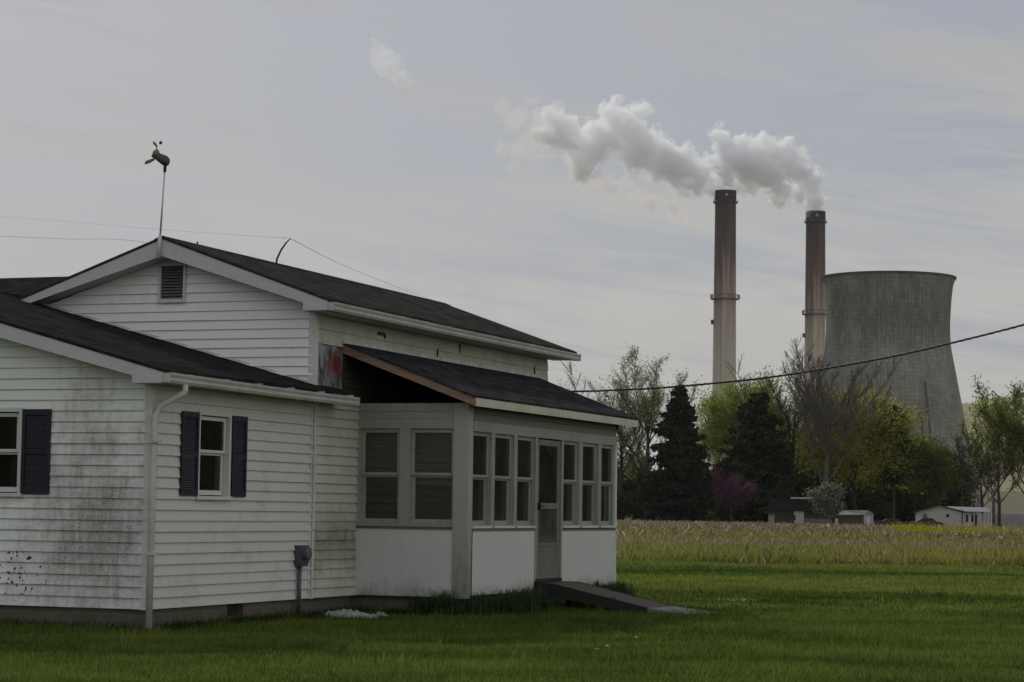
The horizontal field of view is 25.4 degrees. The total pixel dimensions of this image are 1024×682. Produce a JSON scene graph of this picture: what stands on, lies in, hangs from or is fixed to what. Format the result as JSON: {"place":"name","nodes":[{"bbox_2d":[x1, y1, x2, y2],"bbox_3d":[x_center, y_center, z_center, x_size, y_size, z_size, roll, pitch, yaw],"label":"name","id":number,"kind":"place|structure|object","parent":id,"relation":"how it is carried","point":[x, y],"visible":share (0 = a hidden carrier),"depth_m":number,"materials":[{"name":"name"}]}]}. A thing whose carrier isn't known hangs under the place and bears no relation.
{"place":"outdoors","nodes":[
{"label":"outdoors","id":0,"kind":"place"},
{"bbox_2d":[0,604,466,631],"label":"foundation grass","id":1,"kind":"structure","parent":0,"point":[178,624],"depth_m":27.81,"materials":[{"name":"green plant"}]},
{"bbox_2d":[5,236,722,388],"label":"thin wire","id":2,"kind":"object","parent":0,"point":[144,242],"visible":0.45,"depth_m":61.04,"materials":[{"name":"grey metal"}]},
{"bbox_2d":[0,602,1023,681],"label":"grass","id":3,"kind":"structure","parent":0,"point":[444,648],"depth_m":23.20,"materials":[{"name":"green plant"}]},
{"bbox_2d":[0,0,1023,470],"label":"sky","id":4,"kind":"structure","parent":0,"point":[552,170],"materials":[{"name":"grey"}]},
{"bbox_2d":[38,564,1023,681],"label":"lawn","id":5,"kind":"structure","parent":0,"point":[746,615],"depth_m":38.80,"materials":[{"name":"green plant"}]},
{"bbox_2d":[0,236,638,631],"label":"farmhouse","id":6,"kind":"object","parent":5,"relation":"on","point":[190,430],"visible":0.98,"depth_m":30.89,"materials":[{"name":"white wood"}]},
{"bbox_2d":[0,407,23,496],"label":"window","id":7,"kind":"structure","parent":6,"relation":"in","point":[10,418],"depth_m":27.27,"materials":[{"name":"white paint"}]},
{"bbox_2d":[145,141,169,257],"bbox_3d":[-4.886,-1.947,31.194,0.355,1.632,0.142,-1,-5,21],"label":"whirligig","id":8,"kind":"object","parent":6,"relation":"attached to","point":[162,159],"visible":1,"depth_m":31.16,"materials":[{"name":"grey paint"}]},
{"bbox_2d":[195,410,232,499],"bbox_3d":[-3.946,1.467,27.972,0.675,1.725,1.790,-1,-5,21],"label":"window","id":9,"kind":"structure","parent":6,"relation":"in","point":[215,435],"depth_m":28.02,"materials":[{"name":"white paint"}]},
{"bbox_2d":[275,238,290,262],"bbox_3d":[-3.491,-1.364,34.530,0.032,0.452,0.316,-2,-5,37],"label":"roof mast","id":10,"kind":"object","parent":6,"relation":"on","point":[281,249],"visible":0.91,"depth_m":34.48,"materials":[{"name":"grey metal"}]},
{"bbox_2d":[5,216,280,237],"bbox_3d":[-9.010,-2.494,47.544,0.046,3.610,27.933,3,-5,-24],"label":"thin wire","id":11,"kind":"object","parent":10,"relation":"attached to","point":[152,228],"visible":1,"depth_m":41.64,"materials":[{"name":"grey metal"}]},
{"bbox_2d":[292,239,662,368],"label":"thin wire","id":12,"kind":"object","parent":10,"relation":"attached to","point":[428,298],"visible":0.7,"depth_m":67.49,"materials":[{"name":"grey metal"}]},
{"bbox_2d":[293,545,311,612],"bbox_3d":[-2.758,3.217,29.981,0.180,1.030,0.260,-1,-5,21],"label":"electric meter","id":13,"kind":"object","parent":6,"relation":"attached to","point":[302,555],"visible":0.93,"depth_m":29.92,"materials":[{"name":"grey metal"}]},
{"bbox_2d":[360,428,399,523],"bbox_3d":[-1.818,1.886,31.774,0.605,1.340,0.123,-1,-5,21],"label":"porch window","id":14,"kind":"structure","parent":6,"relation":"in","point":[384,435],"depth_m":31.83,"materials":[{"name":"paint"}]},
{"bbox_2d":[409,428,453,524],"bbox_3d":[-1.082,1.874,31.496,0.670,1.344,0.123,-1,-5,21],"label":"porch window","id":15,"kind":"structure","parent":6,"relation":"in","point":[416,478],"depth_m":31.56,"materials":[{"name":"paint"}]},
{"bbox_2d":[472,431,489,525],"bbox_3d":[-0.484,1.925,31.690,0.088,1.310,0.680,-1,-5,21],"label":"porch window","id":16,"kind":"structure","parent":6,"relation":"in","point":[481,440],"depth_m":31.81,"materials":[{"name":"glass"}]},
{"bbox_2d":[494,433,512,525],"bbox_3d":[-0.180,1.989,32.492,0.088,1.310,0.780,-1,-5,21],"label":"porch window","id":17,"kind":"structure","parent":6,"relation":"in","point":[503,442],"depth_m":32.62,"materials":[{"name":"glass"}]},
{"bbox_2d":[517,436,533,525],"bbox_3d":[0.142,2.058,33.340,0.088,1.310,0.780,-1,-5,21],"label":"porch window","id":18,"kind":"structure","parent":6,"relation":"in","point":[525,467],"depth_m":33.50,"materials":[{"name":"glass"}]},
{"bbox_2d":[536,439,559,578],"bbox_3d":[0.553,2.536,34.228,0.149,2.080,1.000,-1,-5,21],"label":"screen door","id":19,"kind":"structure","parent":6,"relation":"in","point":[547,561],"depth_m":34.28,"materials":[{"name":"grey paint"}]},
{"bbox_2d":[563,440,577,525],"bbox_3d":[0.849,2.208,35.205,0.088,1.310,0.740,-1,-5,21],"label":"porch window","id":20,"kind":"structure","parent":6,"relation":"in","point":[570,447],"depth_m":35.37,"materials":[{"name":"paint"}]},
{"bbox_2d":[582,442,596,525],"bbox_3d":[1.174,2.277,36.063,0.088,1.310,0.780,-1,-5,21],"label":"porch window","id":21,"kind":"structure","parent":6,"relation":"in","point":[589,449],"depth_m":36.23,"materials":[{"name":"glass"}]},
{"bbox_2d":[601,444,613,525],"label":"porch window","id":22,"kind":"structure","parent":6,"relation":"in","point":[607,465],"depth_m":37.08,"materials":[{"name":"glass"}]},
{"bbox_2d":[571,324,1023,391],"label":"service cable","id":23,"kind":"object","parent":6,"relation":"attached to","point":[911,352],"visible":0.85,"depth_m":36.73,"materials":[{"name":"black rubber"}]},
{"bbox_2d":[322,608,377,617],"bbox_3d":[-2.213,3.639,30.349,0.858,0.120,0.326,1,-4,4],"label":"plastic sheet","id":24,"kind":"object","parent":5,"relation":"on","point":[349,612],"visible":0.69,"depth_m":30.26,"materials":[{"name":"white plastic"}]},
{"bbox_2d":[401,595,433,616],"bbox_3d":[-1.227,3.626,31.045,0.652,0.319,0.535,-1,-5,19],"label":"leafy plant","id":25,"kind":"object","parent":5,"relation":"on","point":[421,603],"visible":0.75,"depth_m":30.97,"materials":[{"name":"green plant"}]},
{"bbox_2d":[426,588,461,616],"bbox_3d":[-0.935,3.575,30.918,0.666,0.411,0.578,1,-4,0],"label":"leafy plant","id":26,"kind":"object","parent":5,"relation":"on","point":[443,602],"visible":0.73,"depth_m":30.83,"materials":[{"name":"green plant"}]},
{"bbox_2d":[457,590,508,616],"bbox_3d":[-0.420,3.613,31.122,0.708,0.380,0.589,3,-5,-31],"label":"leafy plant","id":27,"kind":"object","parent":5,"relation":"on","point":[481,605],"visible":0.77,"depth_m":31.01,"materials":[{"name":"green plant"}]},
{"bbox_2d":[489,588,530,616],"bbox_3d":[-0.049,3.617,31.333,0.691,0.415,0.586,0,-4,8],"label":"leafy plant","id":28,"kind":"object","parent":5,"relation":"on","point":[507,602],"visible":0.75,"depth_m":31.24,"materials":[{"name":"green plant"}]},
{"bbox_2d":[504,589,534,602],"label":"leafy plant","id":29,"kind":"object","parent":5,"relation":"on","point":[514,591],"visible":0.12,"depth_m":32.35,"materials":[{"name":"green plant"}]},
{"bbox_2d":[503,589,543,613],"bbox_3d":[0.144,3.674,31.993,0.687,0.404,0.596,3,-5,-21],"label":"leafy plant","id":30,"kind":"object","parent":5,"relation":"on","point":[530,604],"visible":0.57,"depth_m":31.91,"materials":[{"name":"green plant"}]},
{"bbox_2d":[518,584,560,599],"bbox_3d":[0.353,3.743,33.019,0.778,0.426,0.561,1,-4,0],"label":"leafy plant","id":31,"kind":"object","parent":5,"relation":"on","point":[535,590],"visible":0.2,"depth_m":33.05,"materials":[{"name":"green plant"}]},
{"bbox_2d":[532,592,556,612],"bbox_3d":[0.376,3.766,32.625,0.573,0.322,0.562,1,-4,0],"label":"leafy plant","id":32,"kind":"object","parent":5,"relation":"on","point":[544,601],"visible":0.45,"depth_m":32.53,"materials":[{"name":"green plant"}]},
{"bbox_2d":[582,579,615,588],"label":"leafy plant","id":33,"kind":"object","parent":5,"relation":"on","point":[596,583],"visible":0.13,"depth_m":35.61,"materials":[{"name":"green plant"}]},
{"bbox_2d":[534,581,669,613],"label":"wooden ramp","id":34,"kind":"structure","parent":5,"relation":"on","point":[571,592],"depth_m":33.40,"materials":[{"name":"grey wood"}]},
{"bbox_2d":[601,582,630,593],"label":"leafy plant","id":35,"kind":"object","parent":5,"relation":"on","point":[619,588],"visible":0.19,"depth_m":36.38,"materials":[{"name":"green plant"}]},
{"bbox_2d":[612,580,640,595],"bbox_3d":[1.754,4.056,36.809,0.662,0.410,0.520,0,-4,15],"label":"leafy plant","id":36,"kind":"object","parent":5,"relation":"on","point":[631,591],"visible":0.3,"depth_m":36.74,"materials":[{"name":"green plant"}]},
{"bbox_2d":[648,606,708,615],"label":"path","id":37,"kind":"structure","parent":0,"point":[663,608],"depth_m":33.18,"materials":[{"name":"concrete"}]},
{"bbox_2d":[554,560,1023,616],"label":"grass","id":38,"kind":"structure","parent":0,"point":[866,590],"depth_m":46.88,"materials":[{"name":"green plant"}]},
{"label":"field","id":39,"kind":"structure","parent":0,"visible":0},
{"bbox_2d":[557,361,663,498],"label":"sparse tree","id":40,"kind":"object","parent":39,"relation":"on","point":[620,479],"visible":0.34,"depth_m":409.39,"materials":[{"name":"green plant"}]},
{"bbox_2d":[617,486,644,520],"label":"bush","id":41,"kind":"object","parent":39,"relation":"on","point":[626,506],"visible":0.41,"depth_m":402.81,"materials":[{"name":"green plant"}]},
{"bbox_2d":[594,342,702,520],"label":"sparse tree","id":42,"kind":"object","parent":39,"relation":"on","point":[645,414],"visible":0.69,"depth_m":400.08,"materials":[{"name":"green plant"}]},
{"bbox_2d":[629,384,719,521],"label":"spruce tree","id":43,"kind":"object","parent":39,"relation":"on","point":[678,485],"visible":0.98,"depth_m":382.52,"materials":[{"name":"green plant"}]},
{"bbox_2d":[706,510,719,521],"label":"bush","id":44,"kind":"object","parent":39,"relation":"on","point":[711,517],"visible":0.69,"depth_m":396.30,"materials":[{"name":"green plant"}]},
{"bbox_2d":[707,467,760,521],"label":"redbud tree","id":45,"kind":"object","parent":39,"relation":"on","point":[730,491],"visible":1,"depth_m":370.73,"materials":[{"name":"purple plant"}]},
{"bbox_2d":[710,391,809,522],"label":"spruce tree","id":46,"kind":"object","parent":39,"relation":"on","point":[757,452],"visible":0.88,"depth_m":392.23,"materials":[{"name":"green plant"}]},
{"bbox_2d":[723,339,839,498],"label":"bare tree","id":47,"kind":"object","parent":39,"relation":"on","point":[786,420],"visible":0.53,"depth_m":399.18,"materials":[{"name":"grey plant"}]},
{"bbox_2d":[766,497,837,524],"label":"dark house","id":48,"kind":"structure","parent":39,"relation":"on","point":[797,510],"depth_m":344.06,"materials":[{"name":"grey"}]},
{"bbox_2d":[777,420,829,496],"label":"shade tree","id":49,"kind":"object","parent":39,"relation":"on","point":[798,490],"visible":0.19,"depth_m":411.95,"materials":[{"name":"green plant"}]},
{"bbox_2d":[616,518,1023,540],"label":"corn stubble","id":50,"kind":"object","parent":39,"relation":"on","point":[700,524],"visible":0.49,"depth_m":193.36,"materials":[{"name":"beige plant"}]},
{"bbox_2d":[616,533,1023,565],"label":"corn stubble","id":51,"kind":"object","parent":39,"relation":"on","point":[848,541],"visible":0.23,"depth_m":103.60,"materials":[{"name":"beige plant"}]},
{"bbox_2d":[616,522,1023,543],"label":"field weeds","id":52,"kind":"object","parent":39,"relation":"on","point":[815,537],"visible":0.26,"depth_m":133.70,"materials":[{"name":"plant"}]},
{"bbox_2d":[616,536,1023,566],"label":"field weeds","id":53,"kind":"object","parent":39,"relation":"on","point":[689,554],"visible":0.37,"depth_m":69.41,"materials":[{"name":"green plant"}]},
{"bbox_2d":[802,479,850,523],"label":"blossom tree","id":54,"kind":"object","parent":39,"relation":"on","point":[826,496],"visible":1,"depth_m":333.79,"materials":[{"name":"grey plant"}]},
{"bbox_2d":[781,335,905,484],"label":"bare tree","id":55,"kind":"object","parent":39,"relation":"on","point":[818,415],"visible":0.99,"depth_m":384.06,"materials":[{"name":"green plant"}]},
{"bbox_2d":[770,373,936,509],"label":"willow tree","id":56,"kind":"object","parent":39,"relation":"on","point":[870,438],"visible":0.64,"depth_m":395.65,"materials":[{"name":"green plant"}]},
{"bbox_2d":[838,510,873,525],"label":"garden shed","id":57,"kind":"structure","parent":39,"relation":"on","point":[858,517],"depth_m":335.66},
{"bbox_2d":[866,516,870,524],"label":"door","id":58,"kind":"structure","parent":57,"relation":"in","point":[868,518],"depth_m":334.93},
{"bbox_2d":[875,519,908,525],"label":"parked car","id":59,"kind":"object","parent":39,"relation":"on","point":[888,521],"visible":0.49,"depth_m":327.16,"materials":[{"name":"paint"}]},
{"bbox_2d":[868,404,918,518],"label":"pine tree","id":60,"kind":"object","parent":39,"relation":"on","point":[894,480],"visible":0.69,"depth_m":396.49,"materials":[{"name":"green plant"}]},
{"bbox_2d":[883,439,946,511],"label":"shade tree","id":61,"kind":"object","parent":39,"relation":"on","point":[919,499],"visible":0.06,"depth_m":415.52,"materials":[{"name":"green plant"}]},
{"bbox_2d":[910,518,944,525],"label":"parked car","id":62,"kind":"object","parent":39,"relation":"on","point":[929,520],"visible":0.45,"depth_m":324.17,"materials":[{"name":"paint"}]},
{"bbox_2d":[903,430,969,506],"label":"shade tree","id":63,"kind":"object","parent":39,"relation":"on","point":[935,476],"visible":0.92,"depth_m":398.26,"materials":[{"name":"green plant"}]},
{"bbox_2d":[883,517,1021,533],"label":"yellow wildflowers","id":64,"kind":"object","parent":39,"relation":"on","point":[914,528],"visible":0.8,"depth_m":188.67,"materials":[{"name":"yellow plant"}]},
{"bbox_2d":[914,505,991,526],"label":"mobile home","id":65,"kind":"object","parent":39,"relation":"on","point":[946,515],"visible":0.66,"depth_m":329.12,"materials":[{"name":"metal"}]},
{"bbox_2d":[965,514,968,522],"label":"window","id":66,"kind":"structure","parent":65,"relation":"in","point":[966,515],"depth_m":329.09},
{"bbox_2d":[970,514,974,522],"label":"window","id":67,"kind":"structure","parent":65,"relation":"in","point":[972,516],"depth_m":329.09,"materials":[{"name":"white glass"}]},
{"bbox_2d":[941,440,989,506],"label":"bare tree","id":68,"kind":"object","parent":39,"relation":"on","point":[973,487],"visible":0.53,"depth_m":399.07,"materials":[{"name":"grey plant"}]},
{"bbox_2d":[951,431,1008,513],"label":"bare tree","id":69,"kind":"object","parent":39,"relation":"on","point":[957,439],"visible":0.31,"depth_m":404.11,"materials":[{"name":"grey plant"}]},
{"bbox_2d":[952,416,1023,526],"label":"spring tree","id":70,"kind":"object","parent":39,"relation":"on","point":[982,464],"visible":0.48,"depth_m":333.98,"materials":[{"name":"green plant"}]},
{"bbox_2d":[989,498,996,526],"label":"utility pole","id":71,"kind":"object","parent":39,"relation":"on","point":[993,511],"visible":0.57,"depth_m":340.92,"materials":[{"name":"brown wood"}]},
{"bbox_2d":[965,371,1023,493],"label":"spring tree","id":72,"kind":"object","parent":39,"relation":"on","point":[998,418],"visible":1,"depth_m":300.81,"materials":[{"name":"green plant"}]},
{"bbox_2d":[972,514,1023,526],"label":"fence","id":73,"kind":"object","parent":39,"relation":"on","point":[1009,516],"depth_m":354.99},
{"bbox_2d":[995,518,1023,525],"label":"rail fence","id":74,"kind":"object","parent":39,"relation":"on","point":[1012,521],"visible":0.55,"depth_m":343.96,"materials":[{"name":"wood"}]},
{"label":"ground","id":75,"kind":"structure","parent":0,"visible":0},
{"bbox_2d":[617,438,662,519],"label":"bush","id":76,"kind":"object","parent":75,"relation":"on","point":[629,484],"visible":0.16,"depth_m":422.07,"materials":[{"name":"green plant"}]},
{"bbox_2d":[701,457,728,521],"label":"bush","id":77,"kind":"object","parent":75,"relation":"on","point":[712,505],"visible":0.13,"depth_m":420.95,"materials":[{"name":"plant"}]},
{"bbox_2d":[710,456,729,521],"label":"bush","id":78,"kind":"object","parent":75,"relation":"on","point":[716,470],"visible":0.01,"depth_m":427.37,"materials":[{"name":"plant"}]},
{"bbox_2d":[710,189,739,468],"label":"power station chimney","id":79,"kind":"object","parent":75,"relation":"on","point":[725,295],"visible":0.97,"depth_m":1250.94,"materials":[{"name":"concrete"}]},
{"bbox_2d":[690,364,796,468],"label":"spring tree","id":80,"kind":"object","parent":75,"relation":"on","point":[718,409],"visible":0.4,"depth_m":427.92,"materials":[{"name":"green plant"}]},
{"bbox_2d":[771,395,796,426],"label":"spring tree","id":81,"kind":"object","parent":75,"relation":"on","point":[785,410],"depth_m":433.99,"materials":[{"name":"green plant"}]},
{"bbox_2d":[761,438,829,522],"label":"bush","id":82,"kind":"object","parent":75,"relation":"on","point":[819,484],"depth_m":424.88,"materials":[{"name":"green plant"}]},
{"bbox_2d":[802,210,826,430],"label":"power station chimney","id":83,"kind":"object","parent":75,"relation":"on","point":[814,334],"visible":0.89,"depth_m":1366.64,"materials":[{"name":"concrete"}]},
{"bbox_2d":[809,443,868,517],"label":"bush","id":84,"kind":"object","parent":75,"relation":"on","point":[841,488],"visible":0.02,"depth_m":426.75,"materials":[{"name":"green plant"}]},
{"bbox_2d":[833,454,898,523],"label":"bush","id":85,"kind":"object","parent":75,"relation":"on","point":[861,507],"visible":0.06,"depth_m":426.69,"materials":[{"name":"plant"}]},
{"bbox_2d":[820,458,946,520],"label":"shade tree","id":86,"kind":"object","parent":75,"relation":"on","point":[884,501],"visible":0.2,"depth_m":417.89,"materials":[{"name":"green plant"}]},
{"bbox_2d":[813,271,983,513],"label":"cooling tower","id":87,"kind":"structure","parent":75,"relation":"on","point":[874,314],"depth_m":1056.39,"materials":[{"name":"concrete"}]},
{"bbox_2d":[862,463,945,522],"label":"bush","id":88,"kind":"object","parent":75,"relation":"on","point":[901,516],"visible":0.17,"depth_m":421.23,"materials":[{"name":"green plant"}]},
{"bbox_2d":[937,467,975,513],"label":"bush","id":89,"kind":"object","parent":75,"relation":"on","point":[952,501],"visible":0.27,"depth_m":427.28,"materials":[{"name":"green plant"}]},
{"bbox_2d":[962,390,1023,513],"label":"boiler house","id":90,"kind":"structure","parent":75,"relation":"on","point":[1011,503],"depth_m":1223.63,"materials":[{"name":"metal"}]}
]}

